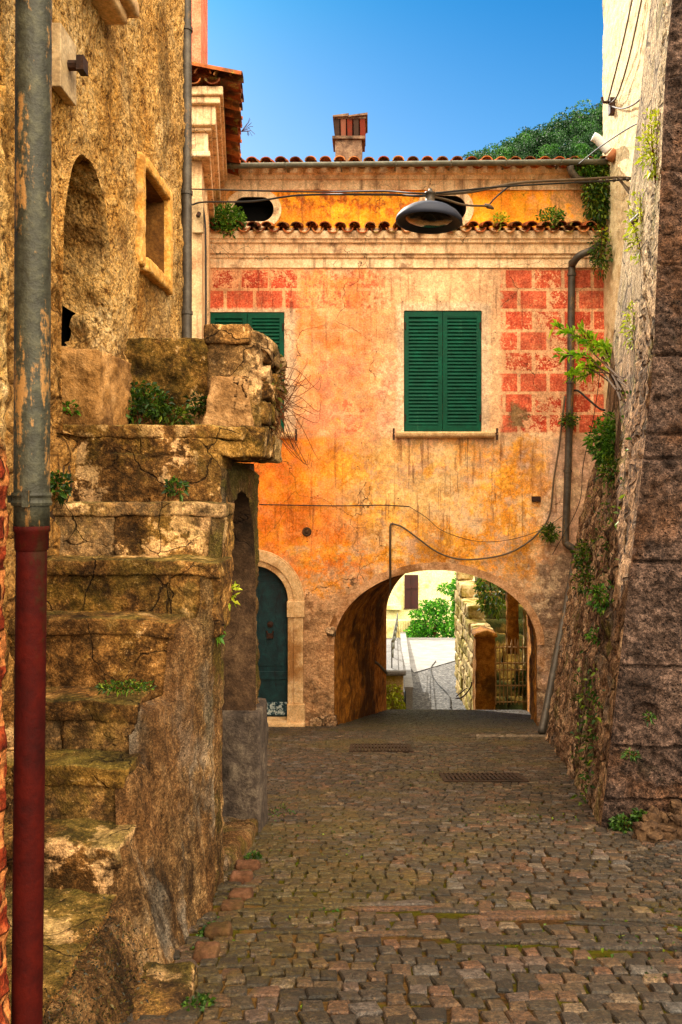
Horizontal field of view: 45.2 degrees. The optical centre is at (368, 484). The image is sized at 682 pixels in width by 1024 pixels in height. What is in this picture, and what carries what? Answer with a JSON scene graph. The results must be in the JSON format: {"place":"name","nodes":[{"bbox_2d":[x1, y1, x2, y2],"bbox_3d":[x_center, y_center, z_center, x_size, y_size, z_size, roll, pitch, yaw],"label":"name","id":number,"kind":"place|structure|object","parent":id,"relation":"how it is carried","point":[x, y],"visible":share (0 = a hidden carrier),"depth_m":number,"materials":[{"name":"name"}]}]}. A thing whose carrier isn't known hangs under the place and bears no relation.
{"place":"outdoors","nodes":[
{"label":"outdoors","id":0,"kind":"place"},
{"bbox_2d":[122,709,681,1023],"bbox_3d":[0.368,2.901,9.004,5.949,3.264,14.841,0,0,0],"label":"cobbled street","id":1,"kind":"structure","parent":0,"point":[300,756],"depth_m":3.29,"materials":[{"name":"stone"}]},
{"bbox_2d":[0,0,10,1023],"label":"brick corner house","id":2,"kind":"structure","parent":1,"relation":"on","point":[5,1012],"depth_m":1.68,"materials":[{"name":"paint"}]},
{"bbox_2d":[7,0,52,1023],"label":"foreground drainpipe","id":3,"kind":"object","parent":2,"relation":"attached to","point":[29,499],"visible":1,"depth_m":1.72,"materials":[{"name":"metal"}]},
{"bbox_2d":[1,0,185,690],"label":"stucco house","id":4,"kind":"structure","parent":1,"relation":"on","point":[117,160],"depth_m":4.10,"materials":[{"name":"stone"}]},
{"bbox_2d":[52,23,87,105],"bbox_3d":[-1.235,-1.750,3.420,0.110,0.260,0.180,0,0,0],"label":"tie rod anchor","id":5,"kind":"object","parent":4,"relation":"attached to","point":[67,62],"visible":0.89,"depth_m":3.39,"materials":[{"name":"stone"}]},
{"bbox_2d":[134,151,172,294],"bbox_3d":[-1.522,-1.548,4.933,0.556,0.665,0.721,0,0,0],"label":"window","id":6,"kind":"structure","parent":4,"relation":"in","point":[153,209],"depth_m":5.10,"materials":[{"name":"stone"}]},
{"bbox_2d":[181,0,192,337],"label":"grey downpipe","id":7,"kind":"object","parent":4,"relation":"attached to","point":[187,195],"visible":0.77,"depth_m":5.73,"materials":[{"name":"metal"}]},
{"bbox_2d":[1,324,286,1023],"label":"stone staircase","id":8,"kind":"structure","parent":1,"relation":"on","point":[156,812],"depth_m":3.15,"materials":[{"name":"brown stone"}]},
{"bbox_2d":[50,469,73,506],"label":"step weed","id":9,"kind":"object","parent":8,"relation":"on","point":[65,487],"visible":0.86,"depth_m":3.31,"materials":[{"name":"green plant"}]},
{"bbox_2d":[62,400,80,416],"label":"step weed","id":10,"kind":"object","parent":8,"relation":"on","point":[68,411],"visible":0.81,"depth_m":3.67,"materials":[{"name":"green plant"}]},
{"bbox_2d":[95,679,156,696],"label":"step weed","id":11,"kind":"object","parent":8,"relation":"on","point":[113,688],"visible":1,"depth_m":2.75,"materials":[{"name":"green plant"}]},
{"bbox_2d":[127,380,174,424],"bbox_3d":[-1.178,-0.406,4.199,0.386,0.259,0.250,0,0,0],"label":"plant","id":12,"kind":"object","parent":8,"relation":"on","point":[135,412],"visible":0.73,"depth_m":4.17,"materials":[{"name":"green plant"}]},
{"bbox_2d":[143,404,197,425],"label":"plant","id":13,"kind":"object","parent":8,"relation":"on","point":[170,418],"visible":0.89,"depth_m":4.23,"materials":[{"name":"green plant"}]},
{"bbox_2d":[161,475,189,501],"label":"step weed","id":14,"kind":"object","parent":8,"relation":"on","point":[169,485],"visible":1,"depth_m":3.33,"materials":[{"name":"green plant"}]},
{"bbox_2d":[183,391,206,420],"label":"plant","id":15,"kind":"object","parent":8,"relation":"on","point":[202,401],"visible":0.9,"depth_m":4.33,"materials":[{"name":"green plant"}]},
{"bbox_2d":[216,627,225,645],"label":"step weed","id":16,"kind":"object","parent":8,"relation":"on","point":[219,639],"visible":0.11,"depth_m":3.30,"materials":[{"name":"green plant"}]},
{"bbox_2d":[228,581,241,609],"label":"step weed","id":17,"kind":"object","parent":8,"relation":"on","point":[232,596],"visible":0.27,"depth_m":3.49,"materials":[{"name":"yellow plant"}]},
{"bbox_2d":[270,349,321,467],"bbox_3d":[-0.436,-0.399,4.133,0.401,0.636,0.404,0,0,0],"label":"dry creeper","id":18,"kind":"object","parent":8,"relation":"hanging from","point":[283,392],"visible":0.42,"depth_m":4.11,"materials":[{"name":"brown plant"}]},
{"bbox_2d":[132,961,197,1020],"bbox_3d":[-0.602,1.476,2.236,0.231,0.176,0.382,0,0,0],"label":"kerb stone","id":19,"kind":"object","parent":1,"relation":"on","point":[175,987],"visible":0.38,"depth_m":2.27,"materials":[{"name":"stone"}]},
{"bbox_2d":[181,991,216,1011],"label":"street weed","id":20,"kind":"object","parent":1,"relation":"on","point":[203,998],"visible":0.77,"depth_m":2.21,"materials":[{"name":"green plant"}]},
{"bbox_2d":[192,941,220,962],"bbox_3d":[-0.515,1.498,2.600,0.084,0.070,0.084,0,0,0],"label":"loose brick","id":21,"kind":"object","parent":1,"relation":"on","point":[206,950],"visible":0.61,"depth_m":2.59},
{"bbox_2d":[197,921,215,935],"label":"street weed","id":22,"kind":"object","parent":1,"relation":"on","point":[200,931],"visible":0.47,"depth_m":2.80,"materials":[{"name":"green plant"}]},
{"bbox_2d":[192,0,243,338],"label":"cream corner house","id":23,"kind":"structure","parent":1,"relation":"on","point":[217,101],"depth_m":9.63,"materials":[{"name":"paint"}]},
{"bbox_2d":[192,198,203,233],"bbox_3d":[-1.987,-3.135,9.521,0.130,0.400,0.119,0,0,0],"label":"tie rod anchor","id":24,"kind":"object","parent":23,"relation":"attached to","point":[197,220],"visible":1,"depth_m":9.54,"materials":[{"name":"stone"}]},
{"bbox_2d":[203,206,206,323],"bbox_3d":[-1.914,-2.468,9.550,0.061,1.593,0.024,0,0,0],"label":"corner house wire","id":25,"kind":"object","parent":23,"relation":"attached to","point":[205,266],"visible":0.91,"depth_m":9.54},
{"bbox_2d":[209,203,246,238],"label":"plant","id":26,"kind":"object","parent":23,"relation":"attached to","point":[230,211],"visible":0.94,"depth_m":11.67,"materials":[{"name":"green plant"}]},
{"bbox_2d":[241,118,252,135],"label":"roof twigs","id":27,"kind":"object","parent":23,"relation":"attached to","point":[243,130],"visible":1,"depth_m":9.79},
{"bbox_2d":[204,920,232,939],"bbox_3d":[-0.512,1.536,2.805,0.095,0.066,0.078,0,0,0],"label":"loose brick","id":28,"kind":"object","parent":1,"relation":"on","point":[212,930],"visible":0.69,"depth_m":2.78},
{"bbox_2d":[220,899,243,910],"bbox_3d":[-0.515,1.605,3.097,0.084,0.057,0.077,0,0,0],"label":"loose brick","id":29,"kind":"object","parent":1,"relation":"on","point":[231,904],"visible":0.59,"depth_m":3.08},
{"bbox_2d":[228,887,253,900],"bbox_3d":[-0.505,1.643,3.252,0.096,0.068,0.079,0,0,0],"label":"loose brick","id":30,"kind":"object","parent":1,"relation":"on","point":[244,893],"visible":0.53,"depth_m":3.23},
{"bbox_2d":[229,870,252,883],"bbox_3d":[-0.545,1.692,3.506,0.102,0.068,0.079,0,0,0],"label":"loose brick","id":31,"kind":"object","parent":1,"relation":"on","point":[243,877],"visible":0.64,"depth_m":3.48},
{"bbox_2d":[235,859,260,871],"bbox_3d":[-0.544,1.732,3.702,0.114,0.064,0.078,0,0,0],"label":"loose brick","id":32,"kind":"object","parent":1,"relation":"on","point":[251,864],"visible":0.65,"depth_m":3.68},
{"bbox_2d":[243,850,262,859],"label":"street weed","id":33,"kind":"object","parent":1,"relation":"on","point":[251,854],"visible":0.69,"depth_m":3.87,"materials":[{"name":"green plant"}]},
{"bbox_2d":[268,803,295,816],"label":"street weed","id":34,"kind":"object","parent":1,"relation":"on","point":[275,813],"visible":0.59,"depth_m":5.01,"materials":[{"name":"green plant"}]},
{"bbox_2d":[349,743,413,752],"bbox_3d":[0.135,2.874,8.900,0.670,0.215,0.780,0,0,0],"label":"drain grate","id":35,"kind":"object","parent":1,"relation":"on","point":[408,747],"visible":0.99,"depth_m":8.81,"materials":[{"name":"metal"}]},
{"bbox_2d":[209,112,609,734],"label":"orange house","id":36,"kind":"structure","parent":1,"relation":"on","point":[442,391],"depth_m":12.00,"materials":[{"name":"paint"}]},
{"bbox_2d":[210,312,296,440],"bbox_3d":[-1.740,-1.585,12.036,1.410,1.890,0.328,0,0,0],"label":"window","id":37,"kind":"structure","parent":36,"relation":"in","point":[271,324],"depth_m":12.01,"materials":[{"name":"green wood"}]},
{"bbox_2d":[256,566,287,716],"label":"door","id":38,"kind":"structure","parent":36,"relation":"in","point":[271,593],"depth_m":12.21,"materials":[{"name":"teal paint"}]},
{"bbox_2d":[259,504,408,506],"bbox_3d":[-0.498,0.304,11.950,2.191,0.045,0.018,0,0,0],"label":"facade cable","id":39,"kind":"object","parent":36,"relation":"attached to","point":[332,505],"visible":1,"depth_m":11.94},
{"bbox_2d":[375,661,387,673],"bbox_3d":[0.198,3.453,15.451,0.265,0.552,1.344,0,0,23],"label":"tunnel handrail","id":40,"kind":"object","parent":36,"relation":"attached to","point":[381,667],"visible":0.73,"depth_m":15.53,"materials":[{"name":"metal"}]},
{"bbox_2d":[393,311,497,439],"bbox_3d":[1.120,-1.600,12.036,1.530,1.900,0.328,0,0,0],"label":"window","id":41,"kind":"structure","parent":36,"relation":"in","point":[443,349],"depth_m":12.01,"materials":[{"name":"green wood"}]},
{"bbox_2d":[392,396,565,559],"bbox_3d":[1.613,-0.096,11.950,2.535,2.400,0.028,0,0,0],"label":"facade cable","id":42,"kind":"object","parent":36,"relation":"attached to","point":[521,546],"visible":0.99,"depth_m":11.94,"materials":[{"name":"rubber"}]},
{"bbox_2d":[409,506,561,541],"bbox_3d":[1.743,0.577,11.950,2.295,0.524,0.010,0,0,0],"label":"facade cable","id":43,"kind":"object","parent":36,"relation":"attached to","point":[482,541],"visible":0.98,"depth_m":11.95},
{"bbox_2d":[492,212,509,226],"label":"ledge weed","id":44,"kind":"object","parent":36,"relation":"on","point":[500,218],"visible":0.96,"depth_m":11.73,"materials":[{"name":"yellow plant"}]},
{"bbox_2d":[534,205,566,229],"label":"ledge weed","id":45,"kind":"object","parent":36,"relation":"on","point":[556,218],"visible":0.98,"depth_m":11.72,"materials":[{"name":"green plant"}]},
{"bbox_2d":[539,521,561,543],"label":"wall weed","id":46,"kind":"object","parent":36,"relation":"attached to","point":[549,529],"depth_m":11.83,"materials":[{"name":"green plant"}]},
{"bbox_2d":[558,410,580,430],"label":"wall weed","id":47,"kind":"object","parent":36,"relation":"attached to","point":[573,418],"depth_m":11.82,"materials":[{"name":"green plant"}]},
{"bbox_2d":[553,358,601,552],"bbox_3d":[2.946,-0.325,11.225,0.237,2.678,1.444,0,0,-13],"label":"trailing wire","id":48,"kind":"object","parent":36,"relation":"attached to","point":[583,462],"visible":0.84,"depth_m":11.23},
{"bbox_2d":[574,389,604,410],"bbox_3d":[3.128,-1.185,11.471,0.152,0.402,0.948,0,0,-13],"label":"facade cable","id":49,"kind":"object","parent":36,"relation":"attached to","point":[587,398],"visible":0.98,"depth_m":11.66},
{"bbox_2d":[573,154,607,176],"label":"creeper","id":50,"kind":"object","parent":36,"relation":"attached to","point":[590,170],"visible":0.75,"depth_m":11.69,"materials":[{"name":"green plant"}]},
{"bbox_2d":[580,165,610,230],"bbox_3d":[3.287,-4.148,11.748,0.514,1.057,0.396,0,0,0],"label":"creeper","id":51,"kind":"object","parent":36,"relation":"attached to","point":[597,210],"visible":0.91,"depth_m":11.70,"materials":[{"name":"green plant"}]},
{"bbox_2d":[586,227,612,280],"bbox_3d":[3.289,-3.257,11.615,0.382,0.764,0.290,0,0,21],"label":"creeper","id":52,"kind":"object","parent":36,"relation":"attached to","point":[596,259],"visible":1,"depth_m":11.58,"materials":[{"name":"green plant"}]},
{"bbox_2d":[597,226,611,241],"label":"wall weed","id":53,"kind":"object","parent":36,"relation":"attached to","point":[605,233],"depth_m":11.67,"materials":[{"name":"green plant"}]},
{"bbox_2d":[178,713,681,1023],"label":"street moss","id":54,"kind":"object","parent":1,"relation":"on","point":[337,910],"visible":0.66,"depth_m":2.99,"materials":[{"name":"green plant"}]},
{"bbox_2d":[439,772,528,782],"bbox_3d":[0.920,2.374,6.600,0.660,0.150,0.480,0,0,0],"label":"drain grate","id":55,"kind":"object","parent":1,"relation":"on","point":[496,777],"visible":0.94,"depth_m":6.54,"materials":[{"name":"metal"}]},
{"bbox_2d":[470,626,497,709],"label":"gate pillar","id":56,"kind":"structure","parent":1,"relation":"on","point":[483,682],"depth_m":18.00,"materials":[{"name":"paint"}]},
{"bbox_2d":[495,638,526,704],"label":"iron gate","id":57,"kind":"structure","parent":56,"relation":"attached to","point":[511,670],"depth_m":18.19,"materials":[{"name":"metal"}]},
{"bbox_2d":[475,734,545,736],"bbox_3d":[1.825,3.215,10.280,0.956,0.138,0.172,0,0,0],"label":"kerb strip","id":58,"kind":"object","parent":1,"relation":"on","point":[507,735],"visible":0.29,"depth_m":10.29,"materials":[{"name":"grey stone"}]},
{"bbox_2d":[523,608,526,709],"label":"pale boundary wall","id":59,"kind":"structure","parent":1,"relation":"on","point":[524,643],"depth_m":18.75,"materials":[{"name":"stone"}]},
{"bbox_2d":[510,668,525,697],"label":"ivy","id":60,"kind":"object","parent":59,"relation":"attached to","point":[520,688],"visible":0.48,"depth_m":18.55,"materials":[{"name":"green plant"}]},
{"bbox_2d":[545,0,681,843],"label":"stone buttress","id":61,"kind":"structure","parent":1,"relation":"on","point":[635,657],"depth_m":4.64,"materials":[{"name":"grey stone"}]},
{"bbox_2d":[192,178,630,193],"bbox_3d":[-0.057,-2.870,7.714,5.013,1.129,1.910,0,0,21],"label":"suspension cable","id":62,"kind":"object","parent":61,"relation":"attached to","point":[415,192],"visible":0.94,"depth_m":7.24,"materials":[{"name":"rubber"}]},
{"bbox_2d":[192,193,425,205],"bbox_3d":[-0.702,-2.776,8.052,0.243,0.982,3.947,0,0,-40],"label":"supply cable","id":63,"kind":"object","parent":62,"relation":"attached to","point":[362,194],"visible":0.99,"depth_m":7.78,"materials":[{"name":"rubber"}]},
{"bbox_2d":[396,188,462,233],"bbox_3d":[0.481,-2.205,6.500,0.531,0.293,0.531,0,0,0],"label":"hanging street lamp","id":64,"kind":"object","parent":62,"relation":"hanging from","point":[429,215],"visible":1,"depth_m":6.43,"materials":[{"name":"metal"}]},
{"bbox_2d":[435,196,493,209],"bbox_3d":[0.773,-2.340,6.771,0.764,0.124,0.069,0,0,-42],"label":"lamp cable","id":65,"kind":"object","parent":62,"relation":"hanging from","point":[488,206],"visible":1,"depth_m":6.82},
{"bbox_2d":[435,176,630,195],"bbox_3d":[1.510,-2.581,7.113,2.348,0.577,0.153,0,0,-28],"label":"supply cable","id":66,"kind":"object","parent":61,"relation":"attached to","point":[627,178],"visible":0.85,"depth_m":7.16,"materials":[{"name":"rubber"}]},
{"bbox_2d":[489,187,508,203],"bbox_3d":[1.125,-2.477,7.000,0.207,0.190,0.014,0,0,0],"label":"drop wire","id":67,"kind":"object","parent":66,"relation":"attached to","point":[498,194],"visible":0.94,"depth_m":7.00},
{"bbox_2d":[569,539,592,569],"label":"wall weed","id":68,"kind":"object","parent":61,"relation":"attached to","point":[581,554],"depth_m":7.50,"materials":[{"name":"green plant"}]},
{"bbox_2d":[570,565,594,599],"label":"wall weed","id":69,"kind":"object","parent":61,"relation":"attached to","point":[580,585],"depth_m":7.01,"materials":[{"name":"green plant"}]},
{"bbox_2d":[548,319,626,400],"bbox_3d":[2.170,-1.167,7.354,0.673,1.044,2.190,0,0,0],"label":"fig shoot","id":70,"kind":"object","parent":61,"relation":"attached to","point":[601,344],"visible":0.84,"depth_m":8.08,"materials":[{"name":"green plant"}]},
{"bbox_2d":[584,626,599,647],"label":"wall weed","id":71,"kind":"object","parent":61,"relation":"attached to","point":[589,639],"depth_m":5.79,"materials":[{"name":"green plant"}]},
{"bbox_2d":[586,583,608,616],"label":"wall weed","id":72,"kind":"object","parent":61,"relation":"attached to","point":[600,600],"depth_m":5.63,"materials":[{"name":"green plant"}]},
{"bbox_2d":[582,411,615,467],"bbox_3d":[2.054,-0.366,6.928,0.430,0.517,0.428,0,0,44],"label":"wall weed","id":73,"kind":"object","parent":61,"relation":"attached to","point":[606,438],"depth_m":6.90,"materials":[{"name":"green plant"}]},
{"bbox_2d":[569,379,635,805],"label":"clinging moss sprigs","id":74,"kind":"object","parent":61,"relation":"attached to","point":[592,736],"visible":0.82,"depth_m":5.53,"materials":[{"name":"green plant"}]},
{"bbox_2d":[577,123,636,165],"bbox_3d":[2.851,-4.039,9.801,0.071,0.984,3.608,0,0,3],"label":"stay wire","id":75,"kind":"object","parent":61,"relation":"attached to","point":[607,142],"visible":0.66,"depth_m":9.64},
{"bbox_2d":[595,456,619,490],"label":"wall weed","id":76,"kind":"object","parent":61,"relation":"attached to","point":[612,468],"depth_m":6.21,"materials":[{"name":"green plant"}]},
{"bbox_2d":[607,813,632,833],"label":"wall weed","id":77,"kind":"object","parent":61,"relation":"attached to","point":[615,825],"depth_m":4.53,"materials":[{"name":"green plant"}]},
{"bbox_2d":[619,178,629,193],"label":"buttress cable","id":78,"kind":"object","parent":61,"relation":"attached to","point":[625,187],"visible":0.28,"depth_m":7.55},
{"bbox_2d":[619,300,636,352],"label":"wall weed","id":79,"kind":"object","parent":61,"relation":"attached to","point":[628,328],"depth_m":6.03,"materials":[{"name":"green plant"}]},
{"bbox_2d":[620,747,641,761],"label":"wall weed","id":80,"kind":"object","parent":61,"relation":"attached to","point":[634,756],"depth_m":4.53,"materials":[{"name":"green plant"}]},
{"bbox_2d":[622,189,643,264],"bbox_3d":[1.980,-1.858,5.958,0.275,0.584,0.210,0,0,0],"label":"wall weed","id":81,"kind":"object","parent":61,"relation":"attached to","point":[630,227],"depth_m":5.97,"materials":[{"name":"green plant"}]},
{"bbox_2d":[629,213,638,224],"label":"bundled cable","id":82,"kind":"object","parent":61,"relation":"attached to","point":[632,219],"visible":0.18,"depth_m":6.23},
{"bbox_2d":[630,808,646,821],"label":"wall weed","id":83,"kind":"object","parent":61,"relation":"attached to","point":[637,814],"depth_m":4.53,"materials":[{"name":"green plant"}]},
{"bbox_2d":[634,107,659,182],"bbox_3d":[1.713,-2.031,4.895,0.175,0.461,0.219,0,0,-40],"label":"wall weed","id":84,"kind":"object","parent":61,"relation":"attached to","point":[651,153],"depth_m":4.91,"materials":[{"name":"green plant"}]},
{"bbox_2d":[641,710,656,727],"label":"wall weed","id":85,"kind":"object","parent":61,"relation":"attached to","point":[649,717],"depth_m":4.54,"materials":[{"name":"green plant"}]},
{"bbox_2d":[602,0,650,414],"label":"cream tower house","id":86,"kind":"structure","parent":1,"relation":"on","point":[615,14],"depth_m":11.29,"materials":[{"name":"paint"}]},
{"bbox_2d":[591,132,615,162],"bbox_3d":[3.324,-4.733,11.500,0.400,0.422,0.170,0,0,0],"label":"white pipe elbow","id":87,"kind":"object","parent":86,"relation":"attached to","point":[598,140],"visible":0.91,"depth_m":11.44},
{"bbox_2d":[601,97,615,115],"bbox_3d":[3.362,-5.321,11.500,0.197,0.245,0.100,0,0,0],"label":"cable bracket","id":88,"kind":"object","parent":86,"relation":"attached to","point":[611,111],"visible":0.85,"depth_m":11.47,"materials":[{"name":"metal"}]},
{"bbox_2d":[606,0,632,103],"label":"tower cable","id":89,"kind":"object","parent":88,"relation":"attached to","point":[620,51],"visible":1,"depth_m":10.80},
{"bbox_2d":[608,99,639,108],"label":"tower cable","id":90,"kind":"object","parent":88,"relation":"attached to","point":[633,104],"visible":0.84,"depth_m":10.77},
{"bbox_2d":[608,0,641,104],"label":"tower cable","id":91,"kind":"object","parent":88,"relation":"attached to","point":[611,102],"visible":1,"depth_m":10.54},
{"bbox_2d":[208,0,603,161],"label":"sky","id":92,"kind":"structure","parent":0,"point":[435,79],"materials":[{"name":"blue"}]},
{"bbox_2d":[396,638,455,671],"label":"concrete path","id":93,"kind":"structure","parent":0,"point":[425,653],"depth_m":31.21,"materials":[{"name":"concrete"}]},
{"bbox_2d":[430,661,450,707],"bbox_3d":[2.084,5.812,24.354,0.313,0.661,8.310,0,0,2],"label":"metal handrail","id":94,"kind":"object","parent":93,"relation":"on","point":[441,687],"visible":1,"depth_m":22.87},
{"bbox_2d":[386,638,466,709],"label":"cobbled path","id":95,"kind":"structure","parent":0,"point":[429,692],"depth_m":23.19,"materials":[{"name":"stone"}]},
{"bbox_2d":[386,639,405,709],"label":"ivy clad block","id":96,"kind":"structure","parent":95,"relation":"on","point":[396,672],"depth_m":20.05,"materials":[{"name":"paint"}]},
{"bbox_2d":[391,613,397,667],"bbox_3d":[0.780,4.294,23.800,0.032,0.912,7.247,0,0,3],"label":"iron railing","id":97,"kind":"object","parent":96,"relation":"on","point":[394,636],"visible":0.91,"depth_m":22.23,"materials":[{"name":"grey metal"}]},
{"bbox_2d":[386,683,405,708],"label":"ivy","id":98,"kind":"object","parent":96,"relation":"attached to","point":[397,701],"visible":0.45,"depth_m":19.90,"materials":[{"name":"green plant"}]},
{"bbox_2d":[400,632,412,708],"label":"path parapet","id":99,"kind":"structure","parent":95,"relation":"on","point":[408,685],"depth_m":21.87,"materials":[{"name":"paint"}]},
{"bbox_2d":[454,572,492,709],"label":"sunlit stone wall","id":100,"kind":"structure","parent":95,"relation":"on","point":[468,616],"depth_m":20.93,"materials":[{"name":"stone"}]},
{"bbox_2d":[449,572,456,638],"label":"ivy","id":101,"kind":"object","parent":100,"relation":"attached to","point":[453,587],"visible":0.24,"depth_m":23.14,"materials":[{"name":"green plant"}]},
{"bbox_2d":[455,682,471,698],"bbox_3d":[2.134,4.586,18.249,0.463,0.458,0.051,0,0,44],"label":"wall handrail","id":102,"kind":"object","parent":100,"relation":"attached to","point":[465,693],"depth_m":18.23,"materials":[{"name":"metal"}]},
{"bbox_2d":[474,576,522,709],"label":"mossy garden steps","id":103,"kind":"structure","parent":95,"relation":"on","point":[497,626],"depth_m":20.23,"materials":[{"name":"stone"}]},
{"bbox_2d":[473,577,505,620],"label":"ivy","id":104,"kind":"object","parent":103,"relation":"on","point":[487,598],"visible":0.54,"depth_m":19.52,"materials":[{"name":"green plant"}]},
{"bbox_2d":[505,592,518,653],"bbox_3d":[3.334,3.054,18.975,0.299,1.733,0.278,0,0,0],"label":"orange gate post","id":105,"kind":"object","parent":103,"relation":"on","point":[512,617],"visible":0.56,"depth_m":18.85,"materials":[{"name":"paint"}]},
{"bbox_2d":[555,132,602,157],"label":"wooded hill","id":106,"kind":"structure","parent":0,"point":[593,149],"depth_m":174.88,"materials":[{"name":"plant"}]},
{"bbox_2d":[461,99,602,159],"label":"hill woodland","id":107,"kind":"object","parent":106,"relation":"on","point":[559,137],"visible":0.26,"depth_m":183.48,"materials":[{"name":"green plant"}]},
{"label":"garden slope","id":108,"kind":"structure","parent":0,"visible":0},
{"bbox_2d":[386,619,429,637],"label":"terrace wall","id":109,"kind":"structure","parent":108,"relation":"on","point":[403,624],"depth_m":38.00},
{"bbox_2d":[403,582,453,637],"bbox_3d":[3.081,6.901,37.446,3.093,5.007,2.066,0,0,0],"label":"garden tree","id":110,"kind":"object","parent":108,"relation":"on","point":[435,626],"visible":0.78,"depth_m":37.21,"materials":[{"name":"green plant"}]},
{"bbox_2d":[386,570,500,637],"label":"cream house","id":111,"kind":"structure","parent":108,"relation":"on","point":[410,590],"depth_m":42.00,"materials":[{"name":"paint"}]},
{"bbox_2d":[404,575,418,608],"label":"window","id":112,"kind":"structure","parent":111,"relation":"in","point":[410,581],"depth_m":41.92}
]}

